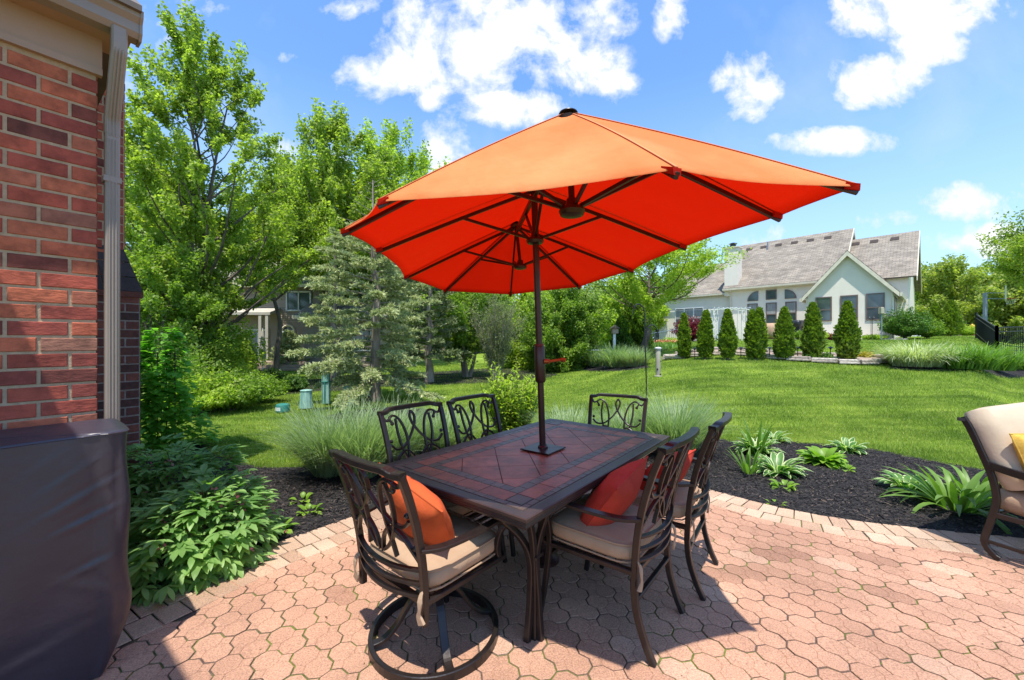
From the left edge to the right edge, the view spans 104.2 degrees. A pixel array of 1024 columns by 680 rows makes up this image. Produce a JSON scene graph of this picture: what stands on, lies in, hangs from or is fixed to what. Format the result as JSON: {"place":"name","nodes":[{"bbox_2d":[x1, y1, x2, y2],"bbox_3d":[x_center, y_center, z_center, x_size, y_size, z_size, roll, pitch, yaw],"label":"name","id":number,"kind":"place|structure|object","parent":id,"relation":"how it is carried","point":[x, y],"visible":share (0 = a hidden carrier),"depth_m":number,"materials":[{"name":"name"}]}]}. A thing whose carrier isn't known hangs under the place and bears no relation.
{"place":"outdoors","nodes":[
{"label":"outdoors","id":0,"kind":"place"},
{"bbox_2d":[127,432,224,520],"bbox_3d":[-3.252,1.209,3.630,1.044,0.662,1.125,0,0,-44],"label":"bleeding heart","id":1,"kind":"object","parent":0,"point":[164,481],"visible":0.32,"depth_m":3.53,"materials":[{"name":"green plant"}]},
{"bbox_2d":[92,489,1023,679],"bbox_3d":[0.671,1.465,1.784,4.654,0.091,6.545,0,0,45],"label":"patio","id":2,"kind":"structure","parent":0,"point":[310,660],"depth_m":2.08,"materials":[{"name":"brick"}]},
{"bbox_2d":[0,418,131,679],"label":"covered grill","id":3,"kind":"object","parent":2,"relation":"on","point":[65,581],"visible":1,"depth_m":1.62,"materials":[{"name":"black fabric"}]},
{"bbox_2d":[328,449,505,679],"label":"swivel chair","id":4,"kind":"object","parent":2,"relation":"on","point":[430,571],"visible":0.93,"depth_m":1.77,"materials":[{"name":"brown metal"}]},
{"bbox_2d":[381,475,454,545],"bbox_3d":[-0.449,0.837,1.927,0.447,0.447,0.185,21,43,33],"label":"throw pillow","id":5,"kind":"object","parent":4,"relation":"on","point":[435,523],"visible":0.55,"depth_m":1.78,"materials":[{"name":"orange fabric"}]},
{"bbox_2d":[377,401,506,602],"bbox_3d":[-0.475,0.965,2.649,0.717,1.015,0.680,0,0,39],"label":"patio chair","id":6,"kind":"object","parent":2,"relation":"on","point":[447,504],"visible":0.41,"depth_m":2.72,"materials":[{"name":"brown metal"}]},
{"bbox_2d":[446,393,553,556],"bbox_3d":[-0.097,0.972,3.134,0.717,1.015,0.680,0,0,39],"label":"patio chair","id":7,"kind":"object","parent":2,"relation":"on","point":[457,431],"visible":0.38,"depth_m":3.24,"materials":[{"name":"brown metal"}]},
{"bbox_2d":[379,418,669,642],"bbox_3d":[0.208,1.100,2.676,1.092,0.735,1.830,0,0,39],"label":"patio table","id":8,"kind":"object","parent":2,"relation":"on","point":[507,482],"visible":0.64,"depth_m":2.23,"materials":[{"name":"tile"}]},
{"bbox_2d":[340,108,860,567],"bbox_3d":[0.124,0.232,2.596,2.156,2.479,2.947,0,0,0],"label":"patio umbrella","id":9,"kind":"object","parent":2,"relation":"on","point":[568,198],"visible":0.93,"depth_m":2.06,"materials":[{"name":"orange fabric"}]},
{"bbox_2d":[574,393,647,501],"bbox_3d":[0.842,1.004,3.478,0.681,0.978,0.760,0,0,29],"label":"patio chair","id":10,"kind":"object","parent":2,"relation":"on","point":[592,396],"visible":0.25,"depth_m":3.74,"materials":[{"name":"brown metal"}]},
{"bbox_2d":[541,427,699,666],"bbox_3d":[0.580,0.959,2.119,0.717,1.015,0.680,0,0,39],"label":"patio chair","id":11,"kind":"object","parent":2,"relation":"on","point":[632,531],"visible":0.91,"depth_m":1.93,"materials":[{"name":"brown metal"}]},
{"bbox_2d":[572,456,647,543],"bbox_3d":[0.537,0.855,2.152,0.185,0.447,0.447,41,29,26],"label":"throw pillow","id":12,"kind":"object","parent":11,"relation":"on","point":[616,491],"visible":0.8,"depth_m":2.01,"materials":[{"name":"red fabric"}]},
{"bbox_2d":[599,412,731,600],"bbox_3d":[1.008,0.966,2.577,0.717,1.015,0.680,0,0,35],"label":"patio chair","id":13,"kind":"object","parent":2,"relation":"on","point":[688,496],"visible":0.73,"depth_m":2.32,"materials":[{"name":"brown metal"}]},
{"bbox_2d":[640,449,695,490],"bbox_3d":[0.987,0.872,2.591,0.387,0.387,0.185,-6,47,-43],"label":"throw pillow","id":14,"kind":"object","parent":13,"relation":"on","point":[688,461],"visible":0.16,"depth_m":2.52,"materials":[{"name":"red fabric"}]},
{"bbox_2d":[957,402,1023,560],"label":"lounge chair","id":15,"kind":"object","parent":2,"relation":"on","point":[989,429],"visible":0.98,"depth_m":2.68,"materials":[{"name":"beige fabric"}]},
{"bbox_2d":[1009,433,1023,470],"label":"throw pillow","id":16,"kind":"object","parent":15,"relation":"on","point":[1017,441],"visible":1,"depth_m":2.58,"materials":[{"name":"yellow fabric"}]},
{"bbox_2d":[124,0,1023,337],"label":"sky","id":17,"kind":"structure","parent":0,"point":[919,104],"materials":[{"name":"blue"}]},
{"bbox_2d":[135,335,1023,615],"bbox_3d":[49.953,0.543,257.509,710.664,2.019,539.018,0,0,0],"label":"ground","id":18,"kind":"structure","parent":0,"point":[480,358],"depth_m":8.37,"materials":[{"name":"green plant"}]},
{"bbox_2d":[0,0,143,494],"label":"brick house","id":19,"kind":"structure","parent":18,"relation":"on","point":[71,293],"depth_m":2.00,"materials":[{"name":"red brick"}]},
{"bbox_2d":[124,139,236,345],"bbox_3d":[-14.384,-3.712,15.520,6.411,10.616,6.526,0,0,0],"label":"birch tree","id":20,"kind":"object","parent":18,"relation":"on","point":[146,192],"visible":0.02,"depth_m":14.89,"materials":[{"name":"green plant"}]},
{"bbox_2d":[140,327,232,452],"bbox_3d":[-4.853,0.676,5.471,1.437,1.712,1.343,0,0,0],"label":"trellis vine","id":21,"kind":"object","parent":18,"relation":"on","point":[153,404],"visible":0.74,"depth_m":5.47,"materials":[{"name":"green plant"}]},
{"bbox_2d":[192,366,285,410],"bbox_3d":[-6.177,1.068,8.796,1.902,0.983,1.543,0,0,0],"label":"garden shrub","id":22,"kind":"object","parent":18,"relation":"on","point":[253,392],"visible":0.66,"depth_m":8.62,"materials":[{"name":"green plant"}]},
{"bbox_2d":[194,161,342,371],"bbox_3d":[-10.298,-3.237,17.786,6.243,9.636,5.332,0,0,0],"label":"maple tree","id":23,"kind":"object","parent":18,"relation":"on","point":[305,233],"visible":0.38,"depth_m":17.10,"materials":[{"name":"green plant"}]},
{"bbox_2d":[194,242,367,360],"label":"house","id":24,"kind":"structure","parent":18,"relation":"on","point":[264,317],"depth_m":22.87,"materials":[{"name":"grey"}]},
{"bbox_2d":[260,329,310,364],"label":"spruce","id":25,"kind":"object","parent":18,"relation":"on","point":[288,335],"visible":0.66,"depth_m":20.59,"materials":[{"name":"green plant"}]},
{"bbox_2d":[257,361,330,370],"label":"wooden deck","id":26,"kind":"structure","parent":18,"relation":"on","point":[288,367],"depth_m":20.00,"materials":[{"name":"brown wood"}]},
{"bbox_2d":[299,389,313,408],"bbox_3d":[-4.639,1.319,8.977,0.299,0.408,0.299,0,0,0],"label":"utility box","id":27,"kind":"object","parent":18,"relation":"on","point":[306,395],"visible":0.94,"depth_m":8.88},
{"bbox_2d":[321,372,330,403],"bbox_3d":[-4.423,1.091,9.478,0.182,0.865,0.157,0,0,-6],"label":"utility post","id":28,"kind":"object","parent":18,"relation":"on","point":[326,390],"visible":0.73,"depth_m":9.43,"materials":[{"name":"teal plastic"}]},
{"bbox_2d":[262,97,398,355],"bbox_3d":[-10.033,-5.682,21.155,8.801,14.541,8.040,0,0,0],"label":"maple tree","id":29,"kind":"object","parent":18,"relation":"on","point":[331,192],"visible":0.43,"depth_m":20.35,"materials":[{"name":"green plant"}]},
{"bbox_2d":[142,368,555,418],"bbox_3d":[-4.498,1.478,15.470,12.900,0.130,15.300,0,0,0],"label":"mulch bed","id":30,"kind":"object","parent":18,"relation":"on","point":[459,381],"visible":0.25,"depth_m":15.89,"materials":[{"name":"soil"}]},
{"bbox_2d":[140,320,203,376],"bbox_3d":[-8.522,0.536,9.465,2.038,2.049,1.787,0,0,-28],"label":"garden shrub","id":31,"kind":"object","parent":30,"relation":"on","point":[156,341],"visible":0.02,"depth_m":9.49,"materials":[{"name":"green plant"}]},
{"bbox_2d":[125,219,246,368],"bbox_3d":[-9.932,-0.817,10.778,4.213,4.796,3.876,0,0,0],"label":"understory tree","id":32,"kind":"object","parent":30,"relation":"on","point":[205,307],"visible":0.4,"depth_m":11.08,"materials":[{"name":"green plant"}]},
{"bbox_2d":[141,341,234,393],"bbox_3d":[-7.335,0.790,8.735,2.006,1.543,1.848,0,0,37],"label":"garden shrub","id":33,"kind":"object","parent":30,"relation":"on","point":[195,363],"visible":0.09,"depth_m":8.81,"materials":[{"name":"green plant"}]},
{"bbox_2d":[141,365,248,412],"bbox_3d":[-6.530,1.038,8.409,1.856,1.042,1.507,0,0,0],"label":"garden shrub","id":34,"kind":"object","parent":30,"relation":"on","point":[204,397],"visible":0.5,"depth_m":8.16,"materials":[{"name":"green plant"}]},
{"bbox_2d":[124,0,328,352],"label":"birch tree","id":35,"kind":"object","parent":30,"relation":"on","point":[201,97],"visible":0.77,"depth_m":11.88,"materials":[{"name":"green plant"}]},
{"bbox_2d":[189,314,269,369],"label":"understory tree","id":36,"kind":"object","parent":30,"relation":"on","point":[245,346],"visible":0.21,"depth_m":13.45,"materials":[{"name":"green plant"}]},
{"bbox_2d":[203,354,266,377],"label":"garden shrub","id":37,"kind":"object","parent":30,"relation":"on","point":[237,364],"visible":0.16,"depth_m":12.20,"materials":[{"name":"green plant"}]},
{"bbox_2d":[238,369,291,401],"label":"garden shrub","id":38,"kind":"object","parent":30,"relation":"on","point":[275,381],"visible":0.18,"depth_m":9.92,"materials":[{"name":"green plant"}]},
{"bbox_2d":[279,374,309,391],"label":"garden shrub","id":39,"kind":"object","parent":30,"relation":"on","point":[297,384],"visible":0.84,"depth_m":11.74,"materials":[{"name":"green plant"}]},
{"bbox_2d":[299,227,370,380],"bbox_3d":[-6.245,-1.240,14.231,2.571,5.611,2.458,0,0,28],"label":"blue spruce","id":40,"kind":"object","parent":30,"relation":"on","point":[325,310],"visible":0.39,"depth_m":14.08,"materials":[{"name":"green plant"}]},
{"bbox_2d":[360,258,445,376],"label":"dark spruce","id":41,"kind":"object","parent":30,"relation":"on","point":[391,290],"visible":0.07,"depth_m":16.12,"materials":[{"name":"green plant"}]},
{"bbox_2d":[391,280,471,382],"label":"dark spruce","id":42,"kind":"object","parent":30,"relation":"on","point":[428,356],"visible":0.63,"depth_m":14.40,"materials":[{"name":"green plant"}]},
{"bbox_2d":[414,288,516,376],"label":"crab tree","id":43,"kind":"object","parent":30,"relation":"on","point":[464,340],"visible":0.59,"depth_m":15.93,"materials":[{"name":"green plant"}]},
{"bbox_2d":[467,293,527,378],"bbox_3d":[-0.624,-0.219,15.200,2.442,3.496,1.792,0,0,0],"label":"dogwood shrub","id":44,"kind":"object","parent":30,"relation":"on","point":[496,350],"visible":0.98,"depth_m":15.02,"materials":[{"name":"green plant"}]},
{"bbox_2d":[292,293,408,367],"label":"siding annexe","id":45,"kind":"structure","parent":18,"relation":"on","point":[313,329],"depth_m":21.48,"materials":[{"name":"grey"}]},
{"bbox_2d":[284,179,446,411],"bbox_3d":[-3.701,-1.266,10.006,3.505,5.679,3.632,0,0,-40],"label":"blue spruce","id":46,"kind":"object","parent":18,"relation":"on","point":[396,359],"visible":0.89,"depth_m":9.75,"materials":[{"name":"green plant"}]},
{"bbox_2d":[324,407,446,426],"bbox_3d":[-2.578,1.532,8.034,2.400,0.022,2.160,0,0,0],"label":"mulch bed","id":47,"kind":"object","parent":18,"relation":"on","point":[416,412],"visible":0.14,"depth_m":8.34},
{"bbox_2d":[329,116,450,335],"bbox_3d":[-7.269,-6.355,24.689,9.705,15.885,9.607,0,0,0],"label":"maple tree","id":48,"kind":"object","parent":18,"relation":"on","point":[403,167],"visible":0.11,"depth_m":24.02,"materials":[{"name":"green plant"}]},
{"bbox_2d":[480,360,537,431],"bbox_3d":[0.001,0.926,6.408,1.076,1.199,0.906,0,0,0],"label":"leafy shrub","id":49,"kind":"object","parent":18,"relation":"on","point":[513,409],"visible":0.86,"depth_m":6.26,"materials":[{"name":"green plant"}]},
{"bbox_2d":[483,290,556,370],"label":"round tree","id":50,"kind":"object","parent":18,"relation":"on","point":[515,356],"visible":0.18,"depth_m":21.34,"materials":[{"name":"green plant"}]},
{"bbox_2d":[515,287,616,372],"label":"round tree","id":51,"kind":"object","parent":18,"relation":"on","point":[569,320],"visible":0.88,"depth_m":18.07,"materials":[{"name":"green plant"}]},
{"bbox_2d":[115,488,1023,647],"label":"patio border","id":52,"kind":"object","parent":18,"relation":"on","point":[165,614],"visible":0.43,"depth_m":2.92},
{"bbox_2d":[130,439,1023,614],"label":"mulch bed","id":53,"kind":"object","parent":18,"relation":"on","point":[847,514],"visible":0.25,"depth_m":3.96,"materials":[{"name":"black soil"}]},
{"bbox_2d":[128,493,240,606],"bbox_3d":[-2.186,1.265,2.515,0.854,0.538,0.799,0,0,0],"label":"bleeding heart","id":54,"kind":"object","parent":53,"relation":"on","point":[145,596],"visible":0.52,"depth_m":2.33,"materials":[{"name":"green plant"}]},
{"bbox_2d":[127,440,259,522],"bbox_3d":[-3.067,1.233,3.636,1.283,0.610,1.106,0,0,10],"label":"bleeding heart","id":55,"kind":"object","parent":53,"relation":"on","point":[143,487],"visible":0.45,"depth_m":3.49,"materials":[{"name":"green plant"}]},
{"bbox_2d":[128,463,289,597],"bbox_3d":[-2.062,1.216,2.692,0.952,0.615,0.949,0,0,-11],"label":"bleeding heart","id":56,"kind":"object","parent":53,"relation":"on","point":[255,520],"visible":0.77,"depth_m":2.56,"materials":[{"name":"green plant"}]},
{"bbox_2d":[244,390,391,478],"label":"ornamental grass","id":57,"kind":"object","parent":53,"relation":"on","point":[319,470],"depth_m":4.27,"materials":[{"name":"plant"}]},
{"bbox_2d":[273,391,429,479],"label":"ornamental grass","id":58,"kind":"object","parent":53,"relation":"on","point":[367,449],"depth_m":4.20,"materials":[{"name":"plant"}]},
{"bbox_2d":[329,390,461,463],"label":"ornamental grass","id":59,"kind":"object","parent":53,"relation":"on","point":[417,441],"depth_m":4.72,"materials":[{"name":"plant"}]},
{"bbox_2d":[406,398,496,450],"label":"ornamental grass","id":60,"kind":"object","parent":53,"relation":"on","point":[440,443],"depth_m":5.16,"materials":[{"name":"plant"}]},
{"bbox_2d":[519,401,610,424],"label":"ornamental grass","id":61,"kind":"object","parent":53,"relation":"on","point":[570,417],"depth_m":5.92,"materials":[{"name":"plant"}]},
{"bbox_2d":[587,402,671,433],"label":"ornamental grass","id":62,"kind":"object","parent":53,"relation":"on","point":[614,422],"depth_m":5.45,"materials":[{"name":"plant"}]},
{"bbox_2d":[613,385,745,453],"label":"ornamental grass","id":63,"kind":"object","parent":53,"relation":"on","point":[676,426],"depth_m":5.12,"materials":[{"name":"plant"}]},
{"bbox_2d":[723,447,768,474],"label":"iris","id":64,"kind":"object","parent":53,"relation":"on","point":[746,465],"visible":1,"depth_m":4.48,"materials":[{"name":"green plant"}]},
{"bbox_2d":[731,415,781,454],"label":"iris","id":65,"kind":"object","parent":53,"relation":"on","point":[765,437],"visible":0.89,"depth_m":5.19,"materials":[{"name":"green plant"}]},
{"bbox_2d":[731,431,783,457],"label":"hosta","id":66,"kind":"object","parent":53,"relation":"on","point":[743,446],"visible":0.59,"depth_m":5.28,"materials":[{"name":"green plant"}]},
{"bbox_2d":[750,452,812,479],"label":"hosta","id":67,"kind":"object","parent":53,"relation":"on","point":[774,465],"visible":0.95,"depth_m":4.45,"materials":[{"name":"green plant"}]},
{"bbox_2d":[796,446,848,469],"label":"hosta","id":68,"kind":"object","parent":53,"relation":"on","point":[814,455],"visible":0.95,"depth_m":4.85,"materials":[{"name":"green plant"}]},
{"bbox_2d":[823,437,867,454],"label":"hosta","id":69,"kind":"object","parent":53,"relation":"on","point":[849,445],"visible":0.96,"depth_m":5.41,"materials":[{"name":"green plant"}]},
{"bbox_2d":[874,470,935,494],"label":"hosta","id":70,"kind":"object","parent":53,"relation":"on","point":[898,483],"visible":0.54,"depth_m":3.99,"materials":[{"name":"green plant"}]},
{"bbox_2d":[878,462,1023,534],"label":"daylily","id":71,"kind":"object","parent":53,"relation":"on","point":[942,495],"visible":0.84,"depth_m":3.50,"materials":[{"name":"green plant"}]},
{"bbox_2d":[928,464,998,499],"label":"daylily","id":72,"kind":"object","parent":53,"relation":"on","point":[964,477],"visible":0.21,"depth_m":3.88,"materials":[{"name":"green plant"}]},
{"bbox_2d":[577,279,614,348],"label":"distant tree","id":73,"kind":"object","parent":18,"relation":"on","point":[596,294],"visible":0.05,"depth_m":46.63,"materials":[{"name":"green plant"}]},
{"bbox_2d":[583,365,647,371],"bbox_3d":[3.952,1.133,16.584,1.680,0.494,6.360,0,0,0],"label":"mulch bed","id":74,"kind":"object","parent":18,"relation":"on","point":[604,368],"visible":0.56,"depth_m":15.59,"materials":[{"name":"soil"}]},
{"bbox_2d":[581,345,608,366],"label":"ornamental grass","id":75,"kind":"object","parent":74,"relation":"on","point":[592,359],"depth_m":17.71,"materials":[{"name":"plant"}]},
{"bbox_2d":[592,342,642,366],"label":"ornamental grass","id":76,"kind":"object","parent":74,"relation":"on","point":[610,358],"depth_m":15.58,"materials":[{"name":"plant"}]},
{"bbox_2d":[615,344,655,366],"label":"ornamental grass","id":77,"kind":"object","parent":74,"relation":"on","point":[634,359],"depth_m":14.29,"materials":[{"name":"plant"}]},
{"bbox_2d":[594,273,671,348],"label":"distant tree","id":78,"kind":"object","parent":18,"relation":"on","point":[610,303],"visible":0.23,"depth_m":36.78,"materials":[{"name":"green plant"}]},
{"bbox_2d":[676,312,691,358],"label":"arborvitae","id":79,"kind":"object","parent":18,"relation":"on","point":[684,341],"visible":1,"depth_m":13.95,"materials":[{"name":"green plant"}]},
{"bbox_2d":[695,309,714,358],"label":"arborvitae","id":80,"kind":"object","parent":18,"relation":"on","point":[705,338],"visible":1,"depth_m":13.03,"materials":[{"name":"green plant"}]},
{"bbox_2d":[716,308,738,359],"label":"arborvitae","id":81,"kind":"object","parent":18,"relation":"on","point":[727,344],"visible":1,"depth_m":12.58,"materials":[{"name":"green plant"}]},
{"bbox_2d":[706,307,750,340],"bbox_3d":[12.678,-0.916,23.400,2.361,1.948,0.950,0,0,0],"label":"garden arbor","id":82,"kind":"object","parent":18,"relation":"on","point":[723,308],"visible":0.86,"depth_m":23.20,"materials":[{"name":"white paint"}]},
{"bbox_2d":[743,306,769,359],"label":"arborvitae","id":83,"kind":"object","parent":18,"relation":"on","point":[756,339],"visible":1,"depth_m":12.53,"materials":[{"name":"green plant"}]},
{"bbox_2d":[662,347,887,363],"bbox_3d":[8.726,0.484,13.617,6.385,0.460,2.690,0,0,39],"label":"stone edging","id":84,"kind":"object","parent":18,"relation":"on","point":[877,360],"visible":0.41,"depth_m":12.02,"materials":[{"name":"stone"}]},
{"bbox_2d":[695,349,874,358],"bbox_3d":[8.389,0.522,13.390,5.600,0.440,4.300,0,0,0],"label":"mulch bed","id":85,"kind":"object","parent":18,"relation":"on","point":[833,357],"visible":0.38,"depth_m":12.32,"materials":[{"name":"brown wood"}]},
{"bbox_2d":[771,306,797,360],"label":"arborvitae","id":86,"kind":"object","parent":85,"relation":"on","point":[784,344],"visible":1,"depth_m":12.29,"materials":[{"name":"green plant"}]},
{"bbox_2d":[799,301,827,357],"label":"arborvitae","id":87,"kind":"object","parent":85,"relation":"on","point":[812,339],"visible":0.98,"depth_m":12.16,"materials":[{"name":"green plant"}]},
{"bbox_2d":[831,300,862,358],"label":"arborvitae","id":88,"kind":"object","parent":85,"relation":"on","point":[847,336],"visible":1,"depth_m":11.94,"materials":[{"name":"green plant"}]},
{"bbox_2d":[657,228,921,339],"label":"stucco house","id":89,"kind":"structure","parent":18,"relation":"on","point":[829,273],"depth_m":29.05,"materials":[{"name":"white paint"}]},
{"bbox_2d":[875,304,936,337],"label":"round shrub","id":90,"kind":"object","parent":18,"relation":"on","point":[906,324],"visible":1,"depth_m":20.81,"materials":[{"name":"green plant"}]},
{"bbox_2d":[916,317,949,338],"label":"round shrub","id":91,"kind":"object","parent":18,"relation":"on","point":[939,329],"visible":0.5,"depth_m":21.23,"materials":[{"name":"green plant"}]},
{"bbox_2d":[926,302,942,335],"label":"arborvitae","id":92,"kind":"object","parent":18,"relation":"on","point":[935,309],"visible":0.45,"depth_m":25.33,"materials":[{"name":"green plant"}]},
{"bbox_2d":[939,299,966,335],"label":"arborvitae","id":93,"kind":"object","parent":18,"relation":"on","point":[954,321],"visible":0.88,"depth_m":24.72,"materials":[{"name":"green plant"}]},
{"bbox_2d":[888,366,1023,378],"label":"mulch bed","id":94,"kind":"object","parent":18,"relation":"on","point":[1016,373],"visible":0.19,"depth_m":10.87,"materials":[{"name":"soil"}]},
{"bbox_2d":[912,339,1005,368],"bbox_3d":[11.690,0.361,10.504,1.639,0.757,1.723,0,0,32],"label":"daylily","id":95,"kind":"object","parent":94,"relation":"on","point":[956,364],"visible":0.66,"depth_m":10.16,"materials":[{"name":"green plant"}]},
{"bbox_2d":[939,341,1020,369],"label":"daylily","id":96,"kind":"object","parent":94,"relation":"on","point":[988,363],"visible":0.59,"depth_m":10.06,"materials":[{"name":"green plant"}]},
{"bbox_2d":[963,345,1023,370],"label":"daylily","id":97,"kind":"object","parent":94,"relation":"on","point":[1011,364],"visible":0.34,"depth_m":11.02,"materials":[{"name":"green plant"}]},
{"bbox_2d":[915,251,1022,335],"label":"distant tree","id":98,"kind":"object","parent":18,"relation":"on","point":[946,280],"visible":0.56,"depth_m":42.81,"materials":[{"name":"green plant"}]},
{"bbox_2d":[975,312,994,347],"bbox_3d":[22.466,-0.354,18.900,0.099,2.191,5.927,0,0,44],"label":"metal fence","id":99,"kind":"object","parent":18,"relation":"on","point":[984,330],"visible":0.7,"depth_m":19.10,"materials":[{"name":"metal"}]},
{"bbox_2d":[958,274,1023,343],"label":"distant tree","id":100,"kind":"object","parent":18,"relation":"on","point":[1001,313],"visible":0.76,"depth_m":37.55,"materials":[{"name":"green plant"}]},
{"bbox_2d":[974,206,1023,291],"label":"corner tree","id":101,"kind":"object","parent":18,"relation":"on","point":[1006,260],"visible":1,"depth_m":28.17,"materials":[{"name":"green plant"}]},
{"bbox_2d":[995,325,1023,353],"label":"metal fence","id":102,"kind":"object","parent":18,"relation":"on","point":[997,335],"visible":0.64,"depth_m":16.93,"materials":[{"name":"metal"}]},
{"bbox_2d":[863,338,969,366],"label":"variegated grass","id":103,"kind":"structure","parent":0,"point":[907,357],"depth_m":10.51,"materials":[{"name":"plant"}]},
{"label":"mulch bed","id":104,"kind":"structure","parent":0,"visible":0},
{"bbox_2d":[609,315,633,347],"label":"tall arborvitae","id":105,"kind":"object","parent":104,"relation":"on","point":[623,336],"visible":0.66,"depth_m":18.74,"materials":[{"name":"green plant"}]},
{"bbox_2d":[621,296,654,350],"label":"tall arborvitae","id":106,"kind":"object","parent":104,"relation":"on","point":[636,330],"visible":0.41,"depth_m":19.94,"materials":[{"name":"green plant"}]},
{"bbox_2d":[586,238,751,356],"bbox_3d":[5.829,-2.551,17.072,6.214,6.815,7.808,0,0,44],"label":"locust tree","id":107,"kind":"object","parent":104,"relation":"on","point":[632,288],"visible":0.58,"depth_m":16.79,"materials":[{"name":"green plant"}]},
{"bbox_2d":[670,313,699,340],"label":"red maple","id":108,"kind":"object","parent":104,"relation":"on","point":[693,326],"visible":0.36,"depth_m":26.68,"materials":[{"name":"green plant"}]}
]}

